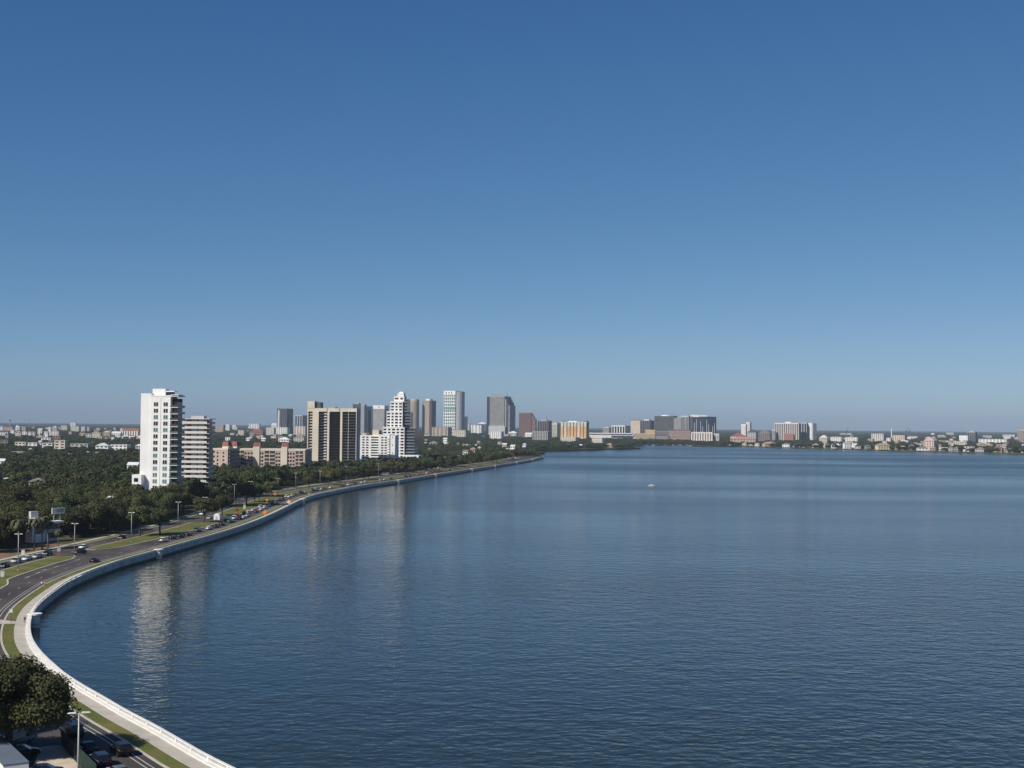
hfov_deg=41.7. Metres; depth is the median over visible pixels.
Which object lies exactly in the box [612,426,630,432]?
condo block
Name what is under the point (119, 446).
building
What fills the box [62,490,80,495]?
oak tree
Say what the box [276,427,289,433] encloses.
building
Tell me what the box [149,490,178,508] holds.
oak tree
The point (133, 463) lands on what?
house
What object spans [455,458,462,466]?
oak tree
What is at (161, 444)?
condo tower
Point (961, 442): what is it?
building
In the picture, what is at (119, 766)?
sedan car
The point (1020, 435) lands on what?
apartment tower
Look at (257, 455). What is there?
apartment block
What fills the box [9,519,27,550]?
palm tree
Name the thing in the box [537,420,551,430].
condo block
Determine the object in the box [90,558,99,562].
sedan car
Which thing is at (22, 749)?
sedan car
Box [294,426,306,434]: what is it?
building
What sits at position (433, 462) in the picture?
oak tree
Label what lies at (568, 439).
building
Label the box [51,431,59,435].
building
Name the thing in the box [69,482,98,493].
oak tree
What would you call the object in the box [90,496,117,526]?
oak tree
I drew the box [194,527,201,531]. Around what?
van
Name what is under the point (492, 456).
oak tree
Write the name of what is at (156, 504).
oak tree
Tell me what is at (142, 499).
oak tree
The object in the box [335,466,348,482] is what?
oak tree
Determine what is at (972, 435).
apartment tower
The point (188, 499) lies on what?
oak tree
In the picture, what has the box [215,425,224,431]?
building
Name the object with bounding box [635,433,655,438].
office block
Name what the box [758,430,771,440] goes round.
institution
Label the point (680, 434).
parking garage
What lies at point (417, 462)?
oak tree
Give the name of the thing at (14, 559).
suv car
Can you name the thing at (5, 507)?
oak tree
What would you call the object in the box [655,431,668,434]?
office block
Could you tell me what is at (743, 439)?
institution
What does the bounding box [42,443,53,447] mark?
building
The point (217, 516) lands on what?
arch tent
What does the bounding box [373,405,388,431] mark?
office tower
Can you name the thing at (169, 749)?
sidewalk
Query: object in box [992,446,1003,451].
shore villa
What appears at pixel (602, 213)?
sky
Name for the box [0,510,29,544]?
oak tree
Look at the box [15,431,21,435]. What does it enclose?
house
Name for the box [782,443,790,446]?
shore villa
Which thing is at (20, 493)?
oak tree
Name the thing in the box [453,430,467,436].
building
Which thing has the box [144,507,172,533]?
oak tree
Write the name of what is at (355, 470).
oak tree
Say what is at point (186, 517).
grass verge
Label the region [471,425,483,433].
building
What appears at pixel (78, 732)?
street lamp
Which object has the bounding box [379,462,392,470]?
oak tree
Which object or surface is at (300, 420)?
apartment tower
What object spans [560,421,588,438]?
hotel
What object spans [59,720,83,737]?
van
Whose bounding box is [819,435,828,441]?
building
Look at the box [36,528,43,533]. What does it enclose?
window
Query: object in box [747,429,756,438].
institution
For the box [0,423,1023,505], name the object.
woodland
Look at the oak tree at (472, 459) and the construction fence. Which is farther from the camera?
the oak tree at (472, 459)
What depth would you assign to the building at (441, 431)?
4698.97 m
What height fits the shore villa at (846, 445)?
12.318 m
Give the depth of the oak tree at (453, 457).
1475.74 m
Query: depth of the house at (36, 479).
754.20 m
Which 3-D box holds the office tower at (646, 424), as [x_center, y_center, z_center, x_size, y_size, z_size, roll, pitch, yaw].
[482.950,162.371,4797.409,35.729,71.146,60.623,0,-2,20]
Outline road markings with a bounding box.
[0,457,536,767]
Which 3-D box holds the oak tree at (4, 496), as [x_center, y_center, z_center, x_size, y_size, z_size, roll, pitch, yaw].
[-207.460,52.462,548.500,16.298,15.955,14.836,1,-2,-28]
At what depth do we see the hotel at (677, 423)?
4607.87 m
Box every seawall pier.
[27,612,41,627]
[154,549,162,558]
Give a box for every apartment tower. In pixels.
[295,415,306,425]
[307,401,360,461]
[741,424,746,436]
[746,422,751,431]
[967,431,976,441]
[1017,430,1023,440]
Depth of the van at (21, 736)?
186.01 m
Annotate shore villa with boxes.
[762,442,776,446]
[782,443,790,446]
[843,443,850,448]
[875,443,891,449]
[916,446,927,450]
[963,446,973,451]
[975,447,985,451]
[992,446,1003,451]
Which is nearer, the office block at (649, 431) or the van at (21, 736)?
the van at (21, 736)
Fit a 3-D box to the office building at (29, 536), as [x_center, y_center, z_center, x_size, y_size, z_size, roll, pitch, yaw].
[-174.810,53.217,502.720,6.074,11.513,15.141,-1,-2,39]
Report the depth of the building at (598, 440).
3170.85 m
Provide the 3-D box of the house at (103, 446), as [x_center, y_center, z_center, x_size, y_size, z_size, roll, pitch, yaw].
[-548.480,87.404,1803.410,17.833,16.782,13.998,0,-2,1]
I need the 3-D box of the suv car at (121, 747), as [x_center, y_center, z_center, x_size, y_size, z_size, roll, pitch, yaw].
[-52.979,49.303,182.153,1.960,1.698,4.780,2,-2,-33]
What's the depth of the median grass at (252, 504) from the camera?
861.49 m
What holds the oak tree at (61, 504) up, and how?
on the ground at (65, 538)
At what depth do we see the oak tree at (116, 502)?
552.91 m
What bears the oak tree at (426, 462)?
on the median grass at (252, 504)
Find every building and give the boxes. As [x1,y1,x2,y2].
[1,440,9,443]
[3,427,14,430]
[15,442,27,445]
[25,511,63,542]
[28,442,37,445]
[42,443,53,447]
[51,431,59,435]
[52,435,61,439]
[54,440,67,449]
[61,425,68,429]
[70,443,91,447]
[71,426,80,431]
[92,433,101,437]
[110,444,130,449]
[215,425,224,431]
[238,430,244,434]
[249,424,260,428]
[266,427,275,434]
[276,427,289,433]
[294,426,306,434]
[294,437,306,441]
[432,427,451,435]
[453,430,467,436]
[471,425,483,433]
[490,431,503,438]
[532,431,551,439]
[561,437,578,441]
[592,438,604,442]
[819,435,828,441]
[830,437,842,441]
[845,437,858,441]
[871,434,885,441]
[893,435,906,441]
[923,437,936,449]
[953,441,968,444]
[979,439,1008,442]
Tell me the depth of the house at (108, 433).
3303.94 m
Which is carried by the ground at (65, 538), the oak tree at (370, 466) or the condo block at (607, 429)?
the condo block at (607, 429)
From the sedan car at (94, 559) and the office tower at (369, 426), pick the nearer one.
the sedan car at (94, 559)
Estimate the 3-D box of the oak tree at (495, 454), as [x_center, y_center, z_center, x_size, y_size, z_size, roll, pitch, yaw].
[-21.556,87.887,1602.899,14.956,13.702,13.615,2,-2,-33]
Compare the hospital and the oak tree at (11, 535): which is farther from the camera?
the hospital
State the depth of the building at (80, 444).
1917.54 m
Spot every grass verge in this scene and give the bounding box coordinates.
[0,458,508,561]
[2,457,538,767]
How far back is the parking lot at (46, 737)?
189.98 m
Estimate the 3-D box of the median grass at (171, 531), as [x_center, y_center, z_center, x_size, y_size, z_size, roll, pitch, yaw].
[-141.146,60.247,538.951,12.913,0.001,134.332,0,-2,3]
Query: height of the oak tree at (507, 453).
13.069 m
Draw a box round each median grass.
[0,556,74,587]
[87,522,218,549]
[220,461,508,514]
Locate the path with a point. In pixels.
(7, 622)
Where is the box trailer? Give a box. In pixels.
[0,734,28,767]
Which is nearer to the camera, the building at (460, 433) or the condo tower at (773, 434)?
the condo tower at (773, 434)
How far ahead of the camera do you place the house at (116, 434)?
3322.73 m
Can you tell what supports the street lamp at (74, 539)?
on the median kerb at (31, 570)
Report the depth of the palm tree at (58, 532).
485.46 m
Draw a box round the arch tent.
[214,513,221,519]
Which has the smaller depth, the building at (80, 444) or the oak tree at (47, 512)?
the oak tree at (47, 512)
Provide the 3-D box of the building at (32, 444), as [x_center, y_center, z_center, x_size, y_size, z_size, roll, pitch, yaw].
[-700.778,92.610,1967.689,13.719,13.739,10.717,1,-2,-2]
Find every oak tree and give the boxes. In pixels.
[0,484,36,501]
[0,494,20,503]
[0,503,20,541]
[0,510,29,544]
[0,511,26,547]
[0,523,9,539]
[0,652,80,745]
[3,500,32,537]
[3,500,35,534]
[10,527,31,544]
[27,499,55,511]
[36,489,56,495]
[38,505,63,519]
[41,492,77,505]
[46,502,70,529]
[48,486,59,492]
[54,508,86,537]
[58,486,83,494]
[60,505,84,534]
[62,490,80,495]
[63,492,89,526]
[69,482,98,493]
[73,504,89,531]
[82,498,117,534]
[84,510,117,533]
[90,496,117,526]
[100,488,118,495]
[101,496,126,530]
[109,491,121,496]
[109,504,128,530]
[112,490,140,523]
[119,492,155,525]
[126,503,160,535]
[137,489,149,494]
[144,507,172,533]
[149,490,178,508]
[153,482,187,509]
[153,500,171,509]
[166,491,183,501]
[179,492,194,512]
[192,496,220,521]
[213,493,234,515]
[235,482,257,504]
[250,482,265,501]
[257,483,270,500]
[264,481,280,496]
[302,472,316,487]
[319,466,340,484]
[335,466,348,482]
[347,466,360,480]
[358,464,371,479]
[367,464,377,478]
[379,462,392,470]
[394,461,409,474]
[409,464,417,470]
[410,459,421,472]
[419,458,432,471]
[428,459,437,470]
[435,460,444,469]
[447,459,456,468]
[449,454,456,465]
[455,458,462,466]
[459,453,470,458]
[468,456,478,464]
[487,454,496,462]
[489,452,499,462]
[503,451,511,460]
[509,449,518,457]
[518,449,526,457]
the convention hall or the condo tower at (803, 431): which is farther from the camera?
the convention hall
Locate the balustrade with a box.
[28,457,540,767]
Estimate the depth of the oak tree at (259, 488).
763.41 m
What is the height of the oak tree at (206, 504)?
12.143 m
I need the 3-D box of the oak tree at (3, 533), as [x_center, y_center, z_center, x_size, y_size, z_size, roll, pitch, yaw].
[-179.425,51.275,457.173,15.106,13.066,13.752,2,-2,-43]
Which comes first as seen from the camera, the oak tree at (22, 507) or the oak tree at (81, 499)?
the oak tree at (22, 507)
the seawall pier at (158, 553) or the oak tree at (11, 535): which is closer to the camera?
the seawall pier at (158, 553)
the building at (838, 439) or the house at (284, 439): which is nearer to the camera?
the house at (284, 439)
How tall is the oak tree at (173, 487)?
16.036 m
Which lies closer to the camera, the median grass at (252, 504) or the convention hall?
the median grass at (252, 504)
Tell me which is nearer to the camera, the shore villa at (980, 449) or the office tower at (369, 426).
the shore villa at (980, 449)
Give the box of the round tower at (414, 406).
[410,399,418,434]
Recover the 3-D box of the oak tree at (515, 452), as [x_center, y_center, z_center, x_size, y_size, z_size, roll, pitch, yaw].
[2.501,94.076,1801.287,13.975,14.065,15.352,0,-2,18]
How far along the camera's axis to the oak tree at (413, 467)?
1212.31 m
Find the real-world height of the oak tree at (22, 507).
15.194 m
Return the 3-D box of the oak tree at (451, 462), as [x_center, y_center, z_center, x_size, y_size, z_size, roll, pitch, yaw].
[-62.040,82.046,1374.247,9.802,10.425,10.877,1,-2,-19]
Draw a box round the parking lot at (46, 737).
[0,726,82,767]
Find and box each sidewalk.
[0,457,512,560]
[14,496,306,767]
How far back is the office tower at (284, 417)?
5072.98 m
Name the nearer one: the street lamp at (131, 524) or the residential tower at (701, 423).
the street lamp at (131, 524)
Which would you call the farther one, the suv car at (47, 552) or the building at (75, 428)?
the building at (75, 428)
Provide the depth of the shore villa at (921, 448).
2835.16 m
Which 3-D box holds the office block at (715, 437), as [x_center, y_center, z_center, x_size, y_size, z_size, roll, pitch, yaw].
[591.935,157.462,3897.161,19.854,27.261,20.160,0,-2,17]
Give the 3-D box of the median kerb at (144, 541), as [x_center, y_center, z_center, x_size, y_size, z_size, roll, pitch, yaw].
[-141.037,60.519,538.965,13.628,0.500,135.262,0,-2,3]
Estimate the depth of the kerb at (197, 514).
585.73 m
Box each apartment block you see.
[181,416,214,485]
[213,441,240,468]
[239,442,311,479]
[959,435,968,440]
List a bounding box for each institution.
[730,433,745,438]
[730,437,756,442]
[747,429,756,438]
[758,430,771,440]
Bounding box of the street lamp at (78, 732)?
[67,711,90,767]
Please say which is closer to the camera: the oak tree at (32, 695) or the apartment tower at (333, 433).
the oak tree at (32, 695)
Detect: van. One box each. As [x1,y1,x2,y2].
[1,729,33,744]
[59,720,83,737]
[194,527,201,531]
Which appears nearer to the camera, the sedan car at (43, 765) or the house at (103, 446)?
the sedan car at (43, 765)
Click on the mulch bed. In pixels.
(12, 552)
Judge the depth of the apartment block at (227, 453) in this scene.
1051.01 m
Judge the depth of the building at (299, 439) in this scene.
2891.63 m
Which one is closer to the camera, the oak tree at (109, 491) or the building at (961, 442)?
the oak tree at (109, 491)
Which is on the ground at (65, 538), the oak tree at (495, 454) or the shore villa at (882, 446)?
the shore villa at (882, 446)
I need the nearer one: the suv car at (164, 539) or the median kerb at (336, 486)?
the suv car at (164, 539)
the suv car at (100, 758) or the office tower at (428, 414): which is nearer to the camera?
the suv car at (100, 758)
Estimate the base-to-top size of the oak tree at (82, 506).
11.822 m
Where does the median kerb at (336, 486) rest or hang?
on the road
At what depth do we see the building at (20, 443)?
1978.97 m
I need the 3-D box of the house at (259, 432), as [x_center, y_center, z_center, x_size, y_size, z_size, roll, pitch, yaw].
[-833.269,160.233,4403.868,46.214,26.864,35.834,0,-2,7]
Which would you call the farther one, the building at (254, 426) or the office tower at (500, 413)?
the building at (254, 426)
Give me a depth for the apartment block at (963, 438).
4548.19 m
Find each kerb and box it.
[0,457,514,562]
[0,457,537,767]
[0,556,76,588]
[86,522,216,549]
[214,461,509,515]
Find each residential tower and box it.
[444,391,464,435]
[681,416,689,429]
[690,415,715,433]
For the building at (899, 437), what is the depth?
4080.62 m
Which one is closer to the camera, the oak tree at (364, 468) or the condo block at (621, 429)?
the oak tree at (364, 468)
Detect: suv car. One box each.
[10,557,21,562]
[42,550,52,555]
[72,549,86,553]
[88,751,111,767]
[109,741,132,756]
[159,537,167,541]
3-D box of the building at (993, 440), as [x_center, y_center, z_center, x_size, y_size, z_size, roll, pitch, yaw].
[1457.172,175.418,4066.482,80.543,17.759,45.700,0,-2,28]
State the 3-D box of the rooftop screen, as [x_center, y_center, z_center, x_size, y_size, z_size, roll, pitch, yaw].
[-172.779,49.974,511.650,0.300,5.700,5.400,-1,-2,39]
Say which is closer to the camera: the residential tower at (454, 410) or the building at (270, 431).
the building at (270, 431)
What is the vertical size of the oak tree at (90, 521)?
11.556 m
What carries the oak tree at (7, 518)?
on the ground at (65, 538)
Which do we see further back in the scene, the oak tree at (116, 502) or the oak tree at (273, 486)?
the oak tree at (273, 486)
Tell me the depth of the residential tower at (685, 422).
4670.53 m
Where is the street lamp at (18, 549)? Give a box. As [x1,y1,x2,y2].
[17,534,18,569]
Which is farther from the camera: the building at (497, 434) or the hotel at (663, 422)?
the hotel at (663, 422)
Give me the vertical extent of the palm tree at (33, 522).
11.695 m
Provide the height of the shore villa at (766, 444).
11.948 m
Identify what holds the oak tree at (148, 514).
on the median grass at (171, 531)
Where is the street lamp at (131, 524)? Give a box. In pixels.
[128,512,134,541]
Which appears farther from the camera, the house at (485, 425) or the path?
the house at (485, 425)
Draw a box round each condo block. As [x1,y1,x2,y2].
[360,430,398,471]
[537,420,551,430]
[552,423,560,437]
[603,427,611,432]
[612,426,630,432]
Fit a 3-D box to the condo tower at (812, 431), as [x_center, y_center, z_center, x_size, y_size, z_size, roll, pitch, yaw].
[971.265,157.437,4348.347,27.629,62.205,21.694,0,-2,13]
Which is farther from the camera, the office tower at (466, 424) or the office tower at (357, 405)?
the office tower at (357, 405)
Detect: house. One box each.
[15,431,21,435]
[28,478,44,485]
[96,443,110,448]
[103,431,111,437]
[111,431,121,437]
[127,462,139,467]
[249,429,265,434]
[278,437,290,441]
[477,422,486,430]
[508,431,517,435]
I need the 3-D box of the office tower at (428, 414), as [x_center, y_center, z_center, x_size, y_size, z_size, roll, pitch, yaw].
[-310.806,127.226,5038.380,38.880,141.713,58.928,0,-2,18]
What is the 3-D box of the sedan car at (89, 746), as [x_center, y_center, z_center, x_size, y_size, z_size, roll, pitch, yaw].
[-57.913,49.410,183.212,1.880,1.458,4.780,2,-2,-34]
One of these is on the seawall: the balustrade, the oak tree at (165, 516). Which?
the balustrade
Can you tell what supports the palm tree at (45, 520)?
on the mulch bed
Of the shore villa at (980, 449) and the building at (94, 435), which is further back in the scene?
the building at (94, 435)
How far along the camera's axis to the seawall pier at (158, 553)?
464.78 m
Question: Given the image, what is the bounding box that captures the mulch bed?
[0,544,66,558]
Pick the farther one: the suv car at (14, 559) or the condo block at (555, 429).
the condo block at (555, 429)
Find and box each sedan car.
[0,562,9,567]
[13,744,40,755]
[22,555,31,560]
[29,763,64,767]
[32,553,42,557]
[76,740,98,752]
[78,544,87,548]
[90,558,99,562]
[106,764,126,767]
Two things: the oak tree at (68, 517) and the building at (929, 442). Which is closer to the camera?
the oak tree at (68, 517)
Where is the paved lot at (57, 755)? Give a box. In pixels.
[33,745,76,767]
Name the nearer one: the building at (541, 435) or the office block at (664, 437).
the building at (541, 435)
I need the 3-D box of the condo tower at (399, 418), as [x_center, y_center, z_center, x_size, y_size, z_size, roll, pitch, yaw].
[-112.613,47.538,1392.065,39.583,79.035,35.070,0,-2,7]
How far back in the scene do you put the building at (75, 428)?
5282.40 m
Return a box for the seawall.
[25,457,542,767]
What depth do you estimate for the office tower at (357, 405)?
5188.49 m
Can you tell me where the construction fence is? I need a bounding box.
[61,729,95,767]
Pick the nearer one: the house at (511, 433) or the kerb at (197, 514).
the kerb at (197, 514)
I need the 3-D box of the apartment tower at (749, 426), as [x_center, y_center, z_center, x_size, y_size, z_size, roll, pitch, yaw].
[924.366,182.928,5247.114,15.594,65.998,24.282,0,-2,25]
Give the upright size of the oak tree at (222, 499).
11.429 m
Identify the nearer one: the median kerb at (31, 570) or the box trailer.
the box trailer
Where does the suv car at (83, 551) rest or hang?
on the road
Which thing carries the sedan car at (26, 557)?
on the road
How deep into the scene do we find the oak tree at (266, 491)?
775.90 m
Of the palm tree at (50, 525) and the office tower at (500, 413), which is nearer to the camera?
the palm tree at (50, 525)
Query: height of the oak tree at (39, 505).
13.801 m
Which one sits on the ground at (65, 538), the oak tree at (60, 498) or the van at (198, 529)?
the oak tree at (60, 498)
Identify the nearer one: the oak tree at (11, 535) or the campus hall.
the oak tree at (11, 535)
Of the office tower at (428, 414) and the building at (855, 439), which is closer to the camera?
the building at (855, 439)
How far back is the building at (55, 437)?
2787.87 m
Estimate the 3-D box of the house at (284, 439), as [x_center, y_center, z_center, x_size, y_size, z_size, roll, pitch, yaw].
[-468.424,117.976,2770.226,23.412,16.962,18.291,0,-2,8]
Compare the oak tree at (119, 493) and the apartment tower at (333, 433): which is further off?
the apartment tower at (333, 433)
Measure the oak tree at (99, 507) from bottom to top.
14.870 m
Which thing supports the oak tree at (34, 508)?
on the ground at (65, 538)
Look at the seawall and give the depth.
438.16 m
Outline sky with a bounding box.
[0,0,1023,431]
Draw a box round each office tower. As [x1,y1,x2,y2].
[277,409,292,433]
[353,403,360,433]
[361,404,366,432]
[366,406,372,433]
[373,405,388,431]
[422,399,435,434]
[464,417,467,429]
[487,393,514,434]
[519,413,536,436]
[641,419,653,432]
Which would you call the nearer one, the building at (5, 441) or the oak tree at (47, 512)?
the oak tree at (47, 512)
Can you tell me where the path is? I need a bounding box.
[0,620,16,623]
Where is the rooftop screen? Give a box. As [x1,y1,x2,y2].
[52,507,64,522]
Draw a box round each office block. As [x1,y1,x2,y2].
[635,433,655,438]
[645,430,654,432]
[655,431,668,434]
[656,435,668,439]
[712,434,719,440]
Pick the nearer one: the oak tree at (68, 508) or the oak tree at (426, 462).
the oak tree at (68, 508)
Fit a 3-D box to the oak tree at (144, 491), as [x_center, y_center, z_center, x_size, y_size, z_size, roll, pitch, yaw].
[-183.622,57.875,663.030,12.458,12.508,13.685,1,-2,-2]
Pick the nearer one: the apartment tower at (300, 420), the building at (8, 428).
the apartment tower at (300, 420)
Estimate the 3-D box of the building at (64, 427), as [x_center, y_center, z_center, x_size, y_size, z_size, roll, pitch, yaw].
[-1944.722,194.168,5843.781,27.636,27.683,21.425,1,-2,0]
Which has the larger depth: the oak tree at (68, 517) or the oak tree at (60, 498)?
the oak tree at (60, 498)
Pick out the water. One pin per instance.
(731, 607)
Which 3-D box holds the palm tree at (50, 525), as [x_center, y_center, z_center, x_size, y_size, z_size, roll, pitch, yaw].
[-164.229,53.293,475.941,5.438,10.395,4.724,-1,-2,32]
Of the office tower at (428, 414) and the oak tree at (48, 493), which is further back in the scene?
the office tower at (428, 414)
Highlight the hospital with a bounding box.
[691,432,712,440]
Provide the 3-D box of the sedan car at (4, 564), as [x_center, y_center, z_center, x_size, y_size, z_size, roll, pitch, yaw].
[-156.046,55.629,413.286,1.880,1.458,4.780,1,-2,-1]
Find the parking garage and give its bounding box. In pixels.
[669,430,691,439]
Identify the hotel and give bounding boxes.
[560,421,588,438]
[631,420,640,436]
[654,415,676,430]
[674,418,681,429]
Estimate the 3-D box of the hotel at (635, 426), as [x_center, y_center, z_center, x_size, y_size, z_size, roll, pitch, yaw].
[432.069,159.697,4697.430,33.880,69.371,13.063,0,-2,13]
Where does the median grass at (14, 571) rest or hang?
on the median kerb at (31, 570)
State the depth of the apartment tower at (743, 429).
5190.14 m
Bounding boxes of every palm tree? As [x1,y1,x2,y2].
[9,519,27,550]
[28,518,41,549]
[36,516,50,549]
[43,520,54,547]
[54,530,62,545]
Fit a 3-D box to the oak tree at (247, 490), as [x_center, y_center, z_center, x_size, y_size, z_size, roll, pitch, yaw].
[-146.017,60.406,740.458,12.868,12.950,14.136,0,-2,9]
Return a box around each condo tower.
[132,389,184,509]
[383,392,423,468]
[772,429,775,439]
[775,422,799,439]
[800,423,807,439]
[808,423,816,439]
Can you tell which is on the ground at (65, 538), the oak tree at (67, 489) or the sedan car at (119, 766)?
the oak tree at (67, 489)
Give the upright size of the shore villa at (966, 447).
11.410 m
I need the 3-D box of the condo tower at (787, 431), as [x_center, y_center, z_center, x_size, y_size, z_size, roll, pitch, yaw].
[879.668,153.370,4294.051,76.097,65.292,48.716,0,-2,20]
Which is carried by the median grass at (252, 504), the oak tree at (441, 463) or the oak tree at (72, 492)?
the oak tree at (441, 463)
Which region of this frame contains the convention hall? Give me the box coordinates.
[589,433,633,438]
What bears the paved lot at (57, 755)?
on the parking lot at (46, 737)
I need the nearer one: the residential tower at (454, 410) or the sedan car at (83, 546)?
the sedan car at (83, 546)
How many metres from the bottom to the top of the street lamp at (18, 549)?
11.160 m
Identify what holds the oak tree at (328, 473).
on the median grass at (252, 504)
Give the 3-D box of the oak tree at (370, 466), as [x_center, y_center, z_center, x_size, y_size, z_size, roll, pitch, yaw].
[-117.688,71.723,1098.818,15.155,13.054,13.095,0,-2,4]
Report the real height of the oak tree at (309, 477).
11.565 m
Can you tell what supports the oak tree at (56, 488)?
on the ground at (65, 538)
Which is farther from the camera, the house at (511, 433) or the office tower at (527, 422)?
the house at (511, 433)
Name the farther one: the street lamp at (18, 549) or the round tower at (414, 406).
the round tower at (414, 406)
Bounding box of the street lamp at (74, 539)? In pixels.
[71,523,78,555]
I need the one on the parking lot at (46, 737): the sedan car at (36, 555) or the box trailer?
the box trailer
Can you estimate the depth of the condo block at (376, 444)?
1298.27 m
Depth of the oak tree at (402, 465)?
1194.04 m
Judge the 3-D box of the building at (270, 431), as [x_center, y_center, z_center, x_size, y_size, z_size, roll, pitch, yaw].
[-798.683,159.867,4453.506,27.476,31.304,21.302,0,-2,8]
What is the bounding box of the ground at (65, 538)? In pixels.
[0,441,1023,551]
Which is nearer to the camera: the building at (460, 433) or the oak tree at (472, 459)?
the oak tree at (472, 459)
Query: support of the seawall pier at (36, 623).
attached to the seawall
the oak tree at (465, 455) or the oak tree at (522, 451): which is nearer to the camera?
the oak tree at (465, 455)
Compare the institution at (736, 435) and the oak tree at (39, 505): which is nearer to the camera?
the oak tree at (39, 505)
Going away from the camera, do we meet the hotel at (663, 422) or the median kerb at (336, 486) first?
the median kerb at (336, 486)
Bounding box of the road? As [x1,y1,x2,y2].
[0,457,535,767]
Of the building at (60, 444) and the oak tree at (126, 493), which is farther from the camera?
the building at (60, 444)
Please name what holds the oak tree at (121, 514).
on the ground at (65, 538)
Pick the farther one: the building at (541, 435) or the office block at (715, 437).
the office block at (715, 437)
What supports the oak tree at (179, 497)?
on the ground at (65, 538)
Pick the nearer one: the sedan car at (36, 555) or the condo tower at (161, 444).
the sedan car at (36, 555)
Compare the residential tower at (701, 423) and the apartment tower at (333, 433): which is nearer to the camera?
the apartment tower at (333, 433)
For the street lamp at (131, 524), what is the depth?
504.45 m
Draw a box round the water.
[31,445,1023,767]
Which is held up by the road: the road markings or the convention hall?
the road markings
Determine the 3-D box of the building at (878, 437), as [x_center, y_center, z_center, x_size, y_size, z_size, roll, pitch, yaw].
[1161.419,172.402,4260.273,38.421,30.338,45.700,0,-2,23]
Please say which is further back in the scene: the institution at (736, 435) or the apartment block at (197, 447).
the institution at (736, 435)
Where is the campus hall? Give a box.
[122,428,139,435]
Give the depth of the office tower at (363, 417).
5014.98 m
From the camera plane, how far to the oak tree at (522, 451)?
1857.98 m
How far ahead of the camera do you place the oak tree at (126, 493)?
589.76 m
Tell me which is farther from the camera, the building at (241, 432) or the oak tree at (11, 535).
the building at (241, 432)

